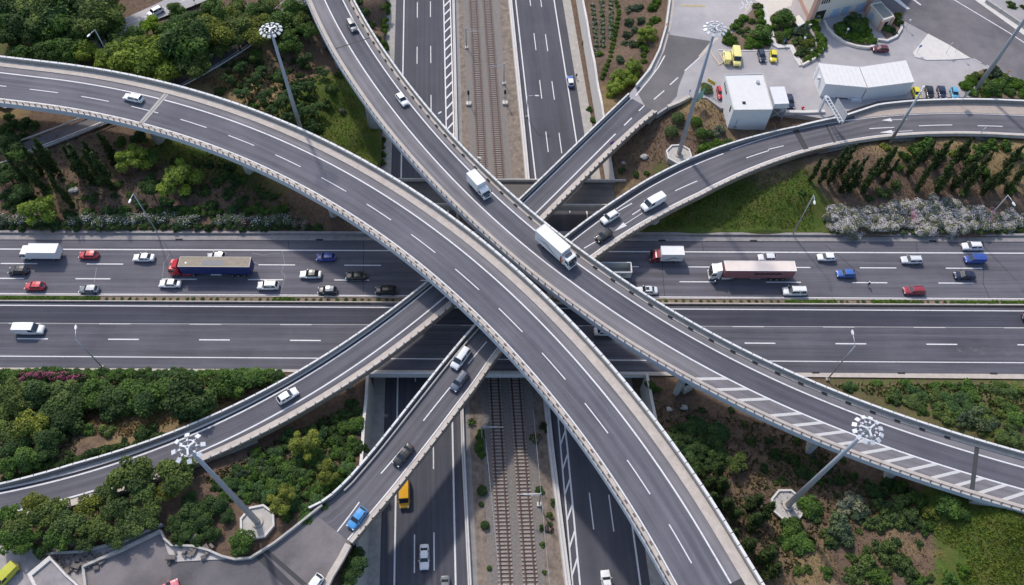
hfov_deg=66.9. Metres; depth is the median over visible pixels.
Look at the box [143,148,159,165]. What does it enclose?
broadleaf tree
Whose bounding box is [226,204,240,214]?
bush
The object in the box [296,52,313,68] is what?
pine tree
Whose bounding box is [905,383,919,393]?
bush
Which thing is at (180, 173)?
broadleaf tree
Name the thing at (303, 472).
shrub
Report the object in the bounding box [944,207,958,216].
white flowering oleander
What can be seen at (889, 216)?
white flowering oleander
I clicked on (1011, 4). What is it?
bush
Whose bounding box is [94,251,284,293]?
pale cracks
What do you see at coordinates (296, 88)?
pine tree
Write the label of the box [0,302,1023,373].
highway south carriageway
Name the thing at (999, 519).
grass
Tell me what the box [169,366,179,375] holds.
hedge bush
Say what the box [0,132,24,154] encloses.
broadleaf tree
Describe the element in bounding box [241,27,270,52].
broadleaf tree
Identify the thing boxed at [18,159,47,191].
cypress tree
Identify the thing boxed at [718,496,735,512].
cypress tree
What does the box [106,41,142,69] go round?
broadleaf tree
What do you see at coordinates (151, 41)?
broadleaf tree
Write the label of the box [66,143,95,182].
cypress tree
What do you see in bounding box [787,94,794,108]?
saloon car
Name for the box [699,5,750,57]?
yard kerb
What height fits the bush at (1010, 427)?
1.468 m
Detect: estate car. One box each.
[122,92,143,103]
[449,369,469,392]
[900,255,922,264]
[902,285,925,295]
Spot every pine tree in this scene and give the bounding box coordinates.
[220,73,235,84]
[233,61,247,74]
[233,87,249,100]
[242,72,262,90]
[254,65,267,79]
[255,89,273,102]
[266,104,278,114]
[274,69,288,83]
[274,94,289,109]
[280,112,295,123]
[283,84,302,99]
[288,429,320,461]
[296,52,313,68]
[296,102,310,117]
[298,81,315,92]
[306,119,320,132]
[309,102,324,114]
[315,65,329,78]
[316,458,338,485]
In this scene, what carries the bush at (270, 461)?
on the ground at (666, 398)
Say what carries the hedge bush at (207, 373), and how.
on the ground at (666, 398)
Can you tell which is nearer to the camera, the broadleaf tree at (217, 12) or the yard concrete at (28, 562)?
the yard concrete at (28, 562)
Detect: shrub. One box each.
[81,423,96,436]
[98,423,116,438]
[133,424,150,441]
[216,476,235,492]
[229,463,242,475]
[229,478,239,489]
[236,484,247,497]
[242,492,252,503]
[251,480,265,492]
[260,465,276,477]
[261,467,272,477]
[261,488,276,505]
[265,478,280,494]
[267,446,282,457]
[274,456,290,472]
[276,443,287,456]
[279,426,295,443]
[280,461,294,475]
[284,496,300,511]
[288,465,302,478]
[288,495,300,512]
[291,484,300,494]
[293,451,304,466]
[297,510,313,524]
[299,468,314,480]
[301,424,317,435]
[305,452,319,466]
[308,492,323,505]
[311,447,324,454]
[314,480,329,495]
[316,496,328,510]
[317,453,331,463]
[332,467,345,485]
[337,422,349,434]
[337,450,346,460]
[339,461,355,477]
[347,435,355,448]
[348,416,364,432]
[358,6,370,15]
[367,20,376,28]
[474,442,483,452]
[475,434,484,442]
[477,429,484,434]
[477,451,485,459]
[477,485,486,495]
[480,520,489,529]
[639,43,649,51]
[646,3,658,11]
[649,16,661,23]
[652,0,660,3]
[664,125,678,137]
[668,432,679,448]
[669,421,686,435]
[670,111,684,124]
[676,433,692,450]
[681,444,694,458]
[686,415,705,433]
[688,453,705,462]
[688,460,703,475]
[689,440,710,459]
[690,116,702,127]
[695,127,707,138]
[697,432,712,446]
[698,141,711,151]
[700,83,712,94]
[704,457,718,468]
[707,446,725,460]
[709,138,724,148]
[715,447,731,462]
[717,450,729,462]
[720,426,730,441]
[722,138,732,143]
[776,533,790,550]
[779,516,802,537]
[788,531,814,556]
[796,494,822,518]
[805,512,821,524]
[841,380,857,392]
[869,379,883,386]
[901,393,919,409]
[930,387,943,402]
[932,408,943,419]
[935,491,961,519]
[940,391,953,403]
[941,409,957,426]
[943,380,956,389]
[946,400,962,412]
[953,411,965,421]
[954,391,970,406]
[954,505,970,521]
[961,402,976,411]
[966,390,981,402]
[976,414,990,419]
[978,402,990,414]
[983,380,1002,394]
[988,414,1000,426]
[994,428,1012,445]
[999,381,1007,388]
[1000,387,1017,400]
[1005,402,1019,412]
[1007,411,1023,427]
[1008,430,1023,447]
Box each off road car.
[146,5,164,15]
[257,280,279,290]
[345,17,357,32]
[375,285,396,295]
[600,209,619,224]
[960,241,983,251]
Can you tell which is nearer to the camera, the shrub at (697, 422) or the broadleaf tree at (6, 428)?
the broadleaf tree at (6, 428)
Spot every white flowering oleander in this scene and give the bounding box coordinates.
[1,213,13,226]
[9,213,21,224]
[15,214,29,224]
[29,214,42,226]
[65,215,76,225]
[76,215,88,223]
[81,212,96,222]
[91,215,104,227]
[104,213,116,225]
[113,213,124,224]
[120,212,133,225]
[130,214,140,223]
[137,211,149,222]
[148,212,161,225]
[158,211,171,223]
[175,215,190,227]
[188,214,199,223]
[212,214,225,225]
[224,212,236,224]
[234,212,247,223]
[248,213,262,227]
[260,216,272,227]
[271,213,283,225]
[282,212,293,225]
[822,210,836,222]
[825,204,835,212]
[826,221,838,230]
[831,212,842,222]
[833,203,847,214]
[835,223,843,234]
[842,212,852,221]
[842,218,856,226]
[842,222,857,235]
[844,205,853,214]
[845,231,858,240]
[852,205,862,215]
[853,217,863,227]
[857,231,865,239]
[860,205,875,216]
[860,213,871,224]
[863,219,872,227]
[867,214,878,221]
[869,205,879,213]
[870,221,882,231]
[877,212,886,222]
[877,219,888,231]
[877,219,890,231]
[878,204,889,212]
[881,212,892,221]
[887,219,899,230]
[888,198,900,207]
[888,205,898,214]
[889,213,900,220]
[896,215,908,228]
[897,203,910,214]
[899,199,912,209]
[900,215,911,221]
[906,208,915,217]
[907,219,915,229]
[909,199,916,209]
[911,208,922,215]
[911,218,920,227]
[912,213,925,223]
[914,197,925,209]
[914,225,927,237]
[920,219,931,226]
[922,200,934,211]
[923,211,937,221]
[924,223,938,236]
[926,192,939,201]
[927,208,938,214]
[930,199,944,210]
[930,221,940,230]
[931,214,943,223]
[937,206,950,216]
[937,218,947,228]
[939,196,954,207]
[942,212,953,220]
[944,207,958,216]
[944,218,958,228]
[944,224,958,234]
[946,233,958,239]
[951,212,963,219]
[952,199,962,208]
[954,218,968,229]
[956,206,965,214]
[958,222,972,233]
[962,204,974,213]
[962,210,971,219]
[967,210,979,220]
[968,220,980,230]
[969,204,982,214]
[976,205,990,217]
[978,211,988,218]
[978,217,991,230]
[988,207,999,218]
[988,217,995,223]
[990,220,1001,230]
[999,219,1007,228]
[1000,211,1011,220]
[1004,207,1015,218]
[1005,221,1016,232]
[1007,214,1019,221]
[1008,217,1023,228]
[1017,213,1023,219]
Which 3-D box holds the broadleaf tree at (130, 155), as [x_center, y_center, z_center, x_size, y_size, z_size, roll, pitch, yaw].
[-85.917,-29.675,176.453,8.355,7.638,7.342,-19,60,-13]
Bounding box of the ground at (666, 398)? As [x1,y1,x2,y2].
[0,0,1023,584]
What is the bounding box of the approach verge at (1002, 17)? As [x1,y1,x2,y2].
[975,0,1023,34]
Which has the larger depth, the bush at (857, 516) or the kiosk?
the kiosk
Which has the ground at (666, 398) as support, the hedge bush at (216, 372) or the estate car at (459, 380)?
the hedge bush at (216, 372)
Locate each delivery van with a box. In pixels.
[0,560,20,584]
[10,322,45,335]
[640,191,666,211]
[722,51,731,64]
[731,45,741,66]
[963,254,987,263]
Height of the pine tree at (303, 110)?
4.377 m
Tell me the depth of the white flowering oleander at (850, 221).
173.03 m
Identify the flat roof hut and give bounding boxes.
[27,556,79,584]
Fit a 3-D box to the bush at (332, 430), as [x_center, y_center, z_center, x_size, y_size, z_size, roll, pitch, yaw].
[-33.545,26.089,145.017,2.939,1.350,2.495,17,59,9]
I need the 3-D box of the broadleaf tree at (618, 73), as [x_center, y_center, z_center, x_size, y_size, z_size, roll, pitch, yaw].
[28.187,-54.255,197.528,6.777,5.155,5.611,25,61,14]
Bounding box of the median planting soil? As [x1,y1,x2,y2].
[7,296,1017,303]
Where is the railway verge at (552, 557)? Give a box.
[459,0,563,584]
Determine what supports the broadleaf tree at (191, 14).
on the ground at (666, 398)
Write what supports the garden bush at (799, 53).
on the garden bed at (789, 40)
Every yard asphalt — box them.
[86,514,351,584]
[636,35,709,111]
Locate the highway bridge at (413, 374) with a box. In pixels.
[369,231,647,377]
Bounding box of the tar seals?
[165,241,990,299]
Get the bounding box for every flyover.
[0,55,764,584]
[306,0,1023,513]
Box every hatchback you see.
[8,265,29,274]
[24,281,45,290]
[78,250,98,259]
[78,284,99,293]
[163,578,179,584]
[207,251,226,256]
[276,387,298,404]
[307,572,324,584]
[316,253,335,261]
[317,285,337,295]
[346,505,367,530]
[395,92,408,106]
[566,76,573,87]
[594,228,612,242]
[716,86,721,99]
[757,49,766,62]
[757,252,776,260]
[769,50,777,62]
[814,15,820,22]
[816,252,836,261]
[835,268,855,278]
[872,44,888,52]
[911,87,921,98]
[924,85,934,98]
[936,85,946,97]
[949,87,959,97]
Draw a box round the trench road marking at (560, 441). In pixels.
[393,0,640,584]
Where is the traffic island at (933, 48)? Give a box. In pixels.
[913,34,969,59]
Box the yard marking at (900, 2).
[635,0,1022,99]
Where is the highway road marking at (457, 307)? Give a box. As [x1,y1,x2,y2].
[0,248,1023,362]
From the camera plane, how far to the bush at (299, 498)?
134.85 m
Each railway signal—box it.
[466,90,470,105]
[503,90,507,104]
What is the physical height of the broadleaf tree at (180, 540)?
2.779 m
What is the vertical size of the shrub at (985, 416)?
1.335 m
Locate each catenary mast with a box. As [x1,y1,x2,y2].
[465,27,476,48]
[481,425,498,439]
[493,64,504,84]
[519,493,540,506]
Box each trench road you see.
[379,0,467,584]
[512,0,649,584]
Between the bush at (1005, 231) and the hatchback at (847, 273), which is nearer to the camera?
the hatchback at (847, 273)
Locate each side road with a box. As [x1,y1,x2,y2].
[3,0,205,107]
[22,0,306,152]
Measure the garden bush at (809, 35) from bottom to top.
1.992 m
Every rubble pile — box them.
[44,543,107,573]
[165,533,214,564]
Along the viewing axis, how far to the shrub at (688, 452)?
144.89 m
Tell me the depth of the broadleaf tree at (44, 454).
137.11 m
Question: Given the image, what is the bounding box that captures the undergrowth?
[0,0,940,583]
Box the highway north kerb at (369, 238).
[0,234,1023,241]
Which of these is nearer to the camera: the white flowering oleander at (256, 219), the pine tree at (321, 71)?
the white flowering oleander at (256, 219)
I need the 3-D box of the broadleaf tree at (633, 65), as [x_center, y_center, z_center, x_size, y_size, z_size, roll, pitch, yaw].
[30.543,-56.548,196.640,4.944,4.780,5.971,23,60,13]
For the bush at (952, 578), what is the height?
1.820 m
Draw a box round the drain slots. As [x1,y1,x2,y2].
[175,239,997,374]
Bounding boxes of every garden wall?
[784,110,824,114]
[800,48,823,66]
[823,20,874,48]
[878,23,902,42]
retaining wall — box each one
[356,375,373,584]
[367,0,662,584]
[576,0,614,178]
[640,374,657,420]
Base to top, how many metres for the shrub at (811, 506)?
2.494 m
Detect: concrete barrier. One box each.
[452,0,471,584]
[508,0,570,584]
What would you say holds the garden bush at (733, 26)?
on the garden bed at (740, 39)
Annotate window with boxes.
[830,8,839,16]
[840,6,850,14]
[854,2,865,11]
[868,12,874,20]
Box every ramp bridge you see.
[0,93,656,525]
[308,98,1023,544]
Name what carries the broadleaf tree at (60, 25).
on the ground at (666, 398)
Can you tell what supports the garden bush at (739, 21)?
on the garden bed at (740, 39)
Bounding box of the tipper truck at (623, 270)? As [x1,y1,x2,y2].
[601,262,631,278]
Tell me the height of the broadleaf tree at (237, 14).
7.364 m
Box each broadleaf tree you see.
[0,0,23,21]
[0,11,13,44]
[0,15,35,45]
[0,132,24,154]
[0,162,24,186]
[0,376,27,403]
[0,394,26,420]
[0,419,17,445]
[0,435,32,458]
[0,456,15,479]
[0,503,20,525]
[0,526,16,555]
[1,507,36,538]
[4,2,45,41]
[4,148,25,163]
[6,42,33,58]
[8,182,34,202]
[11,394,34,410]
[11,528,42,554]
[12,408,49,437]
[12,446,42,473]
[13,0,57,26]
[17,194,57,225]
[20,491,48,508]
[22,0,70,38]
[22,379,53,410]
[26,504,53,531]
[28,38,52,59]
[32,427,66,449]
[32,444,59,461]
[32,541,53,559]
[33,401,64,428]
[38,497,70,520]
[40,4,77,40]
[42,527,73,551]
[43,35,78,54]
[43,379,78,405]
[45,0,71,14]
[46,49,67,62]
[47,402,85,434]
[49,508,87,537]
[61,394,84,418]
[62,44,81,63]
[65,0,79,6]
[66,26,90,48]
[68,382,92,396]
[68,532,93,551]
[69,2,82,27]
[72,0,117,21]
[73,39,99,64]
[73,493,104,516]
[74,0,122,40]
[75,513,115,541]
[76,378,110,411]
[81,30,105,47]
[92,482,118,505]
[93,48,113,70]
[93,383,130,423]
[98,15,126,35]
[99,497,132,527]
[100,0,125,17]
[102,33,126,48]
[102,41,125,55]
[105,455,153,490]
[105,526,126,549]
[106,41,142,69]
[108,43,161,76]
[112,378,150,417]
[113,135,126,149]
[114,143,153,172]
[119,505,144,539]
[124,25,148,36]
[124,35,148,48]
[124,467,158,505]
[129,131,147,146]
[132,389,159,417]
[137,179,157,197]
[138,15,158,33]
[138,494,162,517]
[139,514,159,530]
[142,34,167,64]
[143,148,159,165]
[146,378,173,412]
[151,55,183,83]
[153,481,180,501]
[155,14,186,34]
[155,158,204,195]
[155,458,193,494]
[157,17,210,55]
[162,20,208,70]
[163,369,204,420]
[164,513,184,533]
[166,2,185,15]
[169,529,187,547]
[173,455,198,476]
[176,49,213,80]
[177,522,198,539]
[178,500,202,524]
[180,490,197,507]
[181,10,200,19]
[181,53,211,83]
[188,387,217,421]
[190,534,204,548]
[193,511,213,535]
[196,13,219,22]
[198,495,216,518]
[200,0,224,12]
[200,15,211,25]
[202,526,221,542]
[205,370,235,402]
[206,20,235,53]
[208,41,231,58]
[209,6,230,22]
[211,495,229,514]
[220,507,234,523]
[223,6,235,20]
[224,16,251,34]
[226,367,247,399]
[228,0,246,12]
[228,527,255,557]
[231,31,243,50]
[233,10,251,19]
[240,17,259,35]
[240,366,266,388]
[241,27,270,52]
[244,2,264,15]
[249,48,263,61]
[251,13,269,30]
[259,0,279,13]
[260,18,283,40]
[266,10,294,29]
[266,482,296,515]
[277,32,303,54]
[278,26,296,40]
[280,0,307,15]
[290,10,310,26]
[295,21,318,43]
[306,5,312,18]
[339,569,357,584]
[342,555,368,579]
[351,546,365,557]
[605,78,624,97]
[610,68,631,85]
[621,71,638,87]
[624,57,642,75]
[637,25,657,41]
[725,451,747,473]
[748,24,772,39]
[771,8,795,26]
[843,12,864,26]
[960,377,978,393]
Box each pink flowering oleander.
[170,217,178,226]
[234,217,246,225]
[289,217,300,227]
[297,216,309,228]
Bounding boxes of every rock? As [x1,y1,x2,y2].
[68,187,78,192]
[639,154,648,159]
[680,405,687,409]
[681,383,694,393]
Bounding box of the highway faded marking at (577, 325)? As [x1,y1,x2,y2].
[9,323,1023,327]
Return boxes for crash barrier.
[0,3,306,162]
[20,0,285,140]
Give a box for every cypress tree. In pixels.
[4,153,28,182]
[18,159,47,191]
[20,145,44,176]
[31,137,61,175]
[31,147,55,180]
[47,174,66,202]
[57,185,75,208]
[61,145,79,175]
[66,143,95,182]
[81,140,102,162]
[81,146,100,182]
[90,151,117,190]
[96,132,116,165]
[698,464,712,477]
[703,475,717,489]
[708,489,718,504]
[712,461,725,476]
[713,476,729,494]
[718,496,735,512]
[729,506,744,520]
[732,528,740,540]
[741,493,764,511]
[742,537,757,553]
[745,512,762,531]
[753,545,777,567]
[757,501,775,523]
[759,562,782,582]
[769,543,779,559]
[808,157,822,181]
[817,158,833,182]
[826,158,842,183]
[829,145,848,174]
[837,159,859,192]
[838,144,857,174]
[845,165,863,192]
[853,155,869,178]
[860,167,878,193]
[862,157,882,181]
[875,146,898,176]
[881,158,899,184]
[904,148,926,176]
[914,161,933,192]
[922,140,936,162]
[932,138,954,169]
[933,161,954,193]
[946,138,972,164]
[949,161,975,191]
[960,154,979,176]
[963,165,985,191]
[974,151,994,173]
[980,172,999,195]
[991,162,1013,189]
[1000,145,1023,175]
[1003,167,1023,192]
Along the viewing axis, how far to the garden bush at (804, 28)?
200.44 m
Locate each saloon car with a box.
[132,253,155,262]
[159,278,181,288]
[299,269,321,278]
[345,271,366,280]
[392,443,414,467]
[419,544,429,569]
[440,575,449,584]
[594,327,607,336]
[600,569,611,584]
[637,285,657,295]
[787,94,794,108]
[953,270,976,279]
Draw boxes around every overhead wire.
[483,415,499,578]
[533,411,549,584]
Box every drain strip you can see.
[256,550,306,584]
[455,0,477,584]
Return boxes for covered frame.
[768,86,788,120]
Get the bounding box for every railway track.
[469,0,512,584]
[482,0,537,584]
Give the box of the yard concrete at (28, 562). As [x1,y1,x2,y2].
[0,528,158,584]
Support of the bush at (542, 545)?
on the ground at (666, 398)
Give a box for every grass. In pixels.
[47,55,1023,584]
[145,69,1023,584]
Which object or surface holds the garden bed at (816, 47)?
on the yard paving
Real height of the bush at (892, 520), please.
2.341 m
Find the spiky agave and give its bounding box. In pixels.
[466,418,475,425]
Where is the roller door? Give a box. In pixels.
[815,73,820,87]
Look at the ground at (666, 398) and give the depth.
175.09 m
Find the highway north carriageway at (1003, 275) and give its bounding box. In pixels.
[0,240,1023,299]
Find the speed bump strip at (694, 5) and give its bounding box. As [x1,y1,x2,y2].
[680,5,704,6]
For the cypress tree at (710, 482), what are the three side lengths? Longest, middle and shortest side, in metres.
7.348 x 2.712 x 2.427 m
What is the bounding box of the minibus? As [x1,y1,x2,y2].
[398,479,409,508]
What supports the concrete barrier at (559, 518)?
on the trench road at (602, 545)
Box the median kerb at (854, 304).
[0,295,1023,305]
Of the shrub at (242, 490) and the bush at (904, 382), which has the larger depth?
the bush at (904, 382)
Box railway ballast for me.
[463,0,545,584]
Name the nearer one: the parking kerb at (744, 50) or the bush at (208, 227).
the bush at (208, 227)
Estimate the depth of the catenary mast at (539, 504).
144.27 m
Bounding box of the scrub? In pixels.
[0,57,1023,572]
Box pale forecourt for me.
[755,0,792,15]
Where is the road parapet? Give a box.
[984,0,1023,28]
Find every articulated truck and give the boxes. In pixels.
[168,256,254,276]
[707,261,796,280]
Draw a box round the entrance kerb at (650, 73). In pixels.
[638,0,674,87]
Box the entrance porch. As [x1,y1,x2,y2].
[791,15,804,28]
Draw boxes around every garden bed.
[732,8,770,49]
[770,11,810,57]
[801,30,819,61]
[833,28,871,44]
[882,15,899,38]
[964,69,1023,99]
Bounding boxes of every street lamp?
[74,325,103,366]
[87,30,116,70]
[128,193,156,231]
[525,95,538,117]
[792,195,815,233]
[826,330,854,380]
[888,85,924,142]
[975,195,1015,232]
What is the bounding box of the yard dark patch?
[170,557,281,584]
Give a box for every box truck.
[19,243,63,260]
[466,169,491,199]
[535,224,577,269]
[649,246,684,262]
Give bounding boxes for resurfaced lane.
[0,306,1023,326]
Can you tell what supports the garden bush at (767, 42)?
on the garden bed at (740, 39)
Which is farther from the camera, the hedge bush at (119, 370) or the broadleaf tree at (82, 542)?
the hedge bush at (119, 370)
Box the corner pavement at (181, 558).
[164,540,227,561]
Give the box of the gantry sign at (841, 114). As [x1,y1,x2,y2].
[818,95,847,123]
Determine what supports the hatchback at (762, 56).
on the yard paving
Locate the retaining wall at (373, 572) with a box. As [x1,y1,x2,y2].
[367,0,662,584]
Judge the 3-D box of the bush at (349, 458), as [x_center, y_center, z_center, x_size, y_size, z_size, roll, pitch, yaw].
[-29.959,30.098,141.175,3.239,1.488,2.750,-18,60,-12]
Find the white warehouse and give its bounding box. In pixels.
[813,60,913,102]
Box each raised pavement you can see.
[762,6,775,41]
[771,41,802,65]
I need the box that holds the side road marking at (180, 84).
[28,0,305,150]
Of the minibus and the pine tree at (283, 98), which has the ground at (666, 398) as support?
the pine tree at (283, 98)
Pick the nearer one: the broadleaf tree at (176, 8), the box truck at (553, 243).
the box truck at (553, 243)
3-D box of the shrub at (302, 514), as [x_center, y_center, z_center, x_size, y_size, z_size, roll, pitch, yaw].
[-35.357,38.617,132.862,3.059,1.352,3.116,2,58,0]
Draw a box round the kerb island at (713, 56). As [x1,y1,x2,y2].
[710,50,722,64]
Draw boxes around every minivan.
[450,345,471,370]
[782,285,807,296]
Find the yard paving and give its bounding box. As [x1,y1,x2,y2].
[629,0,1023,120]
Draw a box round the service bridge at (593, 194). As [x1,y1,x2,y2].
[397,178,625,218]
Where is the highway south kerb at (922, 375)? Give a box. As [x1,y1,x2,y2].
[0,368,1023,378]
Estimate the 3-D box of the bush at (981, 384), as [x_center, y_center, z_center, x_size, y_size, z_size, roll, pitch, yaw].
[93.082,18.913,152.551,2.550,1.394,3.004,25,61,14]
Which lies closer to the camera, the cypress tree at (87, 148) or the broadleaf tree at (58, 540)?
the broadleaf tree at (58, 540)
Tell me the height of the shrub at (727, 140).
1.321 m
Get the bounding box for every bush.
[0,368,12,379]
[0,474,8,481]
[5,369,22,378]
[7,224,17,229]
[9,472,21,479]
[17,223,27,232]
[18,372,28,383]
[19,367,29,376]
[26,371,38,380]
[28,222,37,229]
[33,371,48,381]
[34,366,47,371]
[39,222,50,230]
[42,371,54,382]
[46,366,56,373]
[49,219,60,229]
[50,225,61,232]
[52,371,61,382]
[54,367,63,373]
[59,371,71,383]
[61,222,70,229]
[62,368,74,372]
[64,212,77,219]
[67,373,77,383]
[72,222,81,231]
[72,372,86,383]
[73,367,82,373]
[79,368,91,373]
[80,208,93,218]
[83,222,92,229]
[88,368,100,377]
[94,225,103,231]
[98,367,109,376]
[101,205,118,215]
[104,369,117,376]
[105,223,115,230]
[116,223,127,230]
[116,368,125,373]
[117,206,130,216]
[123,367,135,378]
[126,223,137,230]
[133,199,147,209]
[133,368,144,377]
[138,222,148,230]
[143,207,155,214]
[144,172,157,183]
[144,366,151,375]
[147,423,157,432]
[149,225,159,231]
[149,369,160,375]
[154,207,163,213]
[157,369,171,377]
[158,195,174,206]
[160,223,170,231]
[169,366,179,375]
[170,205,181,216]
[171,226,181,232]
[177,417,189,423]
[178,205,187,215]
[182,222,192,229]
[184,369,197,375]
[185,205,200,216]
[192,211,207,216]
[193,222,203,231]
[196,369,203,376]
[198,188,210,196]
[201,369,213,377]
[202,199,218,209]
[204,222,213,232]
[208,208,223,218]
[210,480,220,491]
[212,368,222,376]
[214,87,226,96]
[215,224,225,230]
[221,187,235,199]
[221,368,232,376]
[225,222,236,229]
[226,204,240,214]
[233,469,244,478]
[235,194,248,207]
[236,176,246,184]
[237,225,245,231]
[237,367,250,373]
[238,477,250,484]
[240,206,251,216]
[242,469,251,477]
[243,463,258,469]
[243,481,254,493]
[245,457,252,464]
[246,103,258,108]
[246,469,260,481]
[247,222,257,230]
[250,446,267,458]
[251,201,261,214]
[252,490,261,502]
[253,458,261,469]
[255,458,266,464]
[258,463,267,471]
[259,207,271,216]
[259,225,268,231]
[259,473,271,484]
[263,455,276,465]
[264,368,274,375]
[269,224,279,230]
[272,204,287,213]
[272,369,284,378]
[272,474,286,482]
[278,205,287,214]
[280,223,291,230]
[282,511,293,522]
[286,474,297,487]
[291,458,298,465]
[297,477,312,487]
[297,492,305,503]
[300,502,309,511]
[302,484,317,499]
[303,223,313,230]
[305,470,315,484]
[313,223,322,230]
[315,418,329,427]
[315,425,328,440]
[321,98,331,109]
[323,437,335,447]
[324,84,338,94]
[327,425,338,435]
[328,445,340,459]
[329,413,345,428]
[329,462,339,473]
[329,483,336,491]
[331,434,346,445]
[333,71,342,78]
[337,108,345,113]
[338,408,352,418]
[339,442,352,451]
[344,451,355,463]
[345,398,359,407]
[348,423,363,433]
[353,407,362,416]
[353,438,369,455]
[379,40,387,46]
[380,28,387,34]
[381,22,388,28]
[529,432,541,443]
[534,486,544,494]
[538,422,546,432]
[539,542,545,548]
[543,521,554,533]
[545,512,553,519]
[550,498,554,506]
[616,55,625,63]
[618,167,625,173]
[620,40,627,45]
[622,30,632,39]
[624,18,633,26]
[625,4,633,12]
[628,40,636,47]
[631,26,637,33]
[633,171,639,177]
[634,3,643,11]
[634,39,642,47]
[637,16,645,24]
[644,380,652,386]
[648,383,661,392]
[697,406,705,412]
[707,129,715,138]
[712,124,725,137]
[721,29,732,36]
[721,35,733,45]
[728,406,734,413]
[729,23,739,29]
[734,18,743,26]
[735,28,744,34]
[739,14,748,19]
[741,421,748,428]
[743,43,752,48]
[744,26,751,32]
[744,35,756,46]
[748,18,756,23]
[751,2,763,8]
[754,8,764,16]
[754,39,763,48]
[757,15,766,24]
[759,462,769,473]
[762,38,772,45]
[765,24,774,31]
[768,448,782,461]
[771,23,780,30]
[773,31,781,38]
[776,33,787,43]
[781,31,790,39]
[783,26,792,34]
[784,453,800,465]
[791,26,802,36]
[791,36,802,45]
[793,464,814,480]
[794,51,805,57]
[797,46,806,52]
[797,189,806,194]
[799,24,808,36]
[800,39,810,48]
[803,31,815,40]
[803,47,810,54]
[803,55,811,62]
[808,38,815,46]
[809,19,819,27]
[809,51,819,58]
[812,24,820,30]
[813,46,823,54]
[814,472,824,485]
[815,31,823,36]
[816,35,827,41]
[817,41,827,49]
[818,463,831,473]
[820,527,838,546]
[820,565,833,580]
[828,511,854,546]
[832,473,847,485]
[833,23,847,32]
[836,490,864,514]
[836,533,855,548]
[842,31,851,38]
[842,565,865,584]
[850,36,857,41]
[850,503,870,524]
[854,554,878,577]
[856,36,864,43]
[859,31,865,37]
[862,514,885,533]
[863,37,870,44]
[864,28,872,32]
[864,194,875,202]
[864,480,878,497]
[865,566,892,584]
[866,33,873,37]
[867,483,889,498]
[870,37,876,43]
[871,497,894,516]
[871,539,897,564]
[874,187,884,198]
[879,143,891,150]
[879,476,897,490]
[881,25,891,31]
[882,512,906,531]
[884,188,893,198]
[884,392,891,403]
[886,493,911,514]
[887,386,902,405]
[888,27,898,34]
[888,552,911,576]
[889,480,908,494]
[890,180,900,190]
[893,16,903,25]
[894,12,902,17]
[895,164,904,171]
[898,150,911,162]
[898,378,912,388]
[899,229,908,236]
[901,507,926,527]
[904,565,920,584]
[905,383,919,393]
[906,489,928,508]
[907,142,923,158]
[908,229,915,235]
[912,575,926,584]
[915,390,931,402]
[916,406,929,415]
[917,136,934,153]
[919,400,927,407]
[920,521,933,536]
[922,505,941,520]
[928,382,946,391]
[930,402,938,411]
[934,400,948,413]
[941,569,958,584]
[947,149,954,156]
[956,146,971,157]
[956,409,975,428]
[956,563,971,578]
[957,382,962,389]
[958,80,967,88]
[959,188,969,197]
[960,82,973,90]
[962,155,978,167]
[964,75,977,84]
[964,406,984,424]
[966,415,986,431]
[968,88,978,96]
[970,71,982,78]
[971,142,989,158]
[973,166,990,176]
[976,428,989,435]
[978,382,987,390]
[980,91,991,97]
[981,79,1001,93]
[983,67,1002,78]
[983,417,998,432]
[984,138,999,151]
[988,427,999,435]
[990,395,1011,410]
[992,91,1001,97]
[994,77,1009,88]
[994,409,1006,421]
[999,139,1011,152]
[1000,73,1014,81]
[1002,88,1016,96]
[1002,227,1008,234]
[1002,419,1018,435]
[1005,1,1016,9]
[1007,187,1017,194]
[1008,77,1021,88]
[1008,383,1023,399]
[1010,151,1023,159]
[1014,78,1023,88]
[1017,89,1023,98]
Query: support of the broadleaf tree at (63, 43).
on the ground at (666, 398)
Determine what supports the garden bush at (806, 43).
on the garden bed at (789, 40)
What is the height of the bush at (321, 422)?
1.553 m
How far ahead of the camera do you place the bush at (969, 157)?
179.89 m
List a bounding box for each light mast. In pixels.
[171,433,275,539]
[259,22,302,127]
[665,21,726,165]
[770,415,883,519]
[973,18,1023,90]
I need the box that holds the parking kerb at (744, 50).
[718,46,772,50]
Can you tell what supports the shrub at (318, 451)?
on the ground at (666, 398)
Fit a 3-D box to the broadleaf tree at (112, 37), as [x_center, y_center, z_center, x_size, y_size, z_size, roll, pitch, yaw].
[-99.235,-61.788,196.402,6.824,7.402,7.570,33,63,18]
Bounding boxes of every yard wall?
[45,523,163,555]
[81,566,87,584]
[83,529,159,567]
[159,504,322,560]
[323,543,351,584]
[635,0,670,87]
[667,95,690,109]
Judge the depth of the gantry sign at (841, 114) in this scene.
179.62 m
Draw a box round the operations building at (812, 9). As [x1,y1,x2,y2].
[799,0,872,20]
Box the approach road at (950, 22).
[881,0,1023,79]
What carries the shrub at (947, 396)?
on the ground at (666, 398)
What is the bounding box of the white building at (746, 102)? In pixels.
[721,73,772,129]
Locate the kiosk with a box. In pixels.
[864,2,894,31]
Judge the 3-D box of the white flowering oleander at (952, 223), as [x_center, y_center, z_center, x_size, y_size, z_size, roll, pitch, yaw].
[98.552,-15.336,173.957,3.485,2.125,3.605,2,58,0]
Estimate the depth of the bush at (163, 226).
171.62 m
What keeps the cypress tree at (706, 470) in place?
on the ground at (666, 398)
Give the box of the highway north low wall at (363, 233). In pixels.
[0,230,1023,236]
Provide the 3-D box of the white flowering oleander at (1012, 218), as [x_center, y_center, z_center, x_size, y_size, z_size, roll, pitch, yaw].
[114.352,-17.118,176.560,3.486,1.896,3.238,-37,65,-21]
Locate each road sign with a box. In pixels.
[696,89,704,105]
[707,78,715,85]

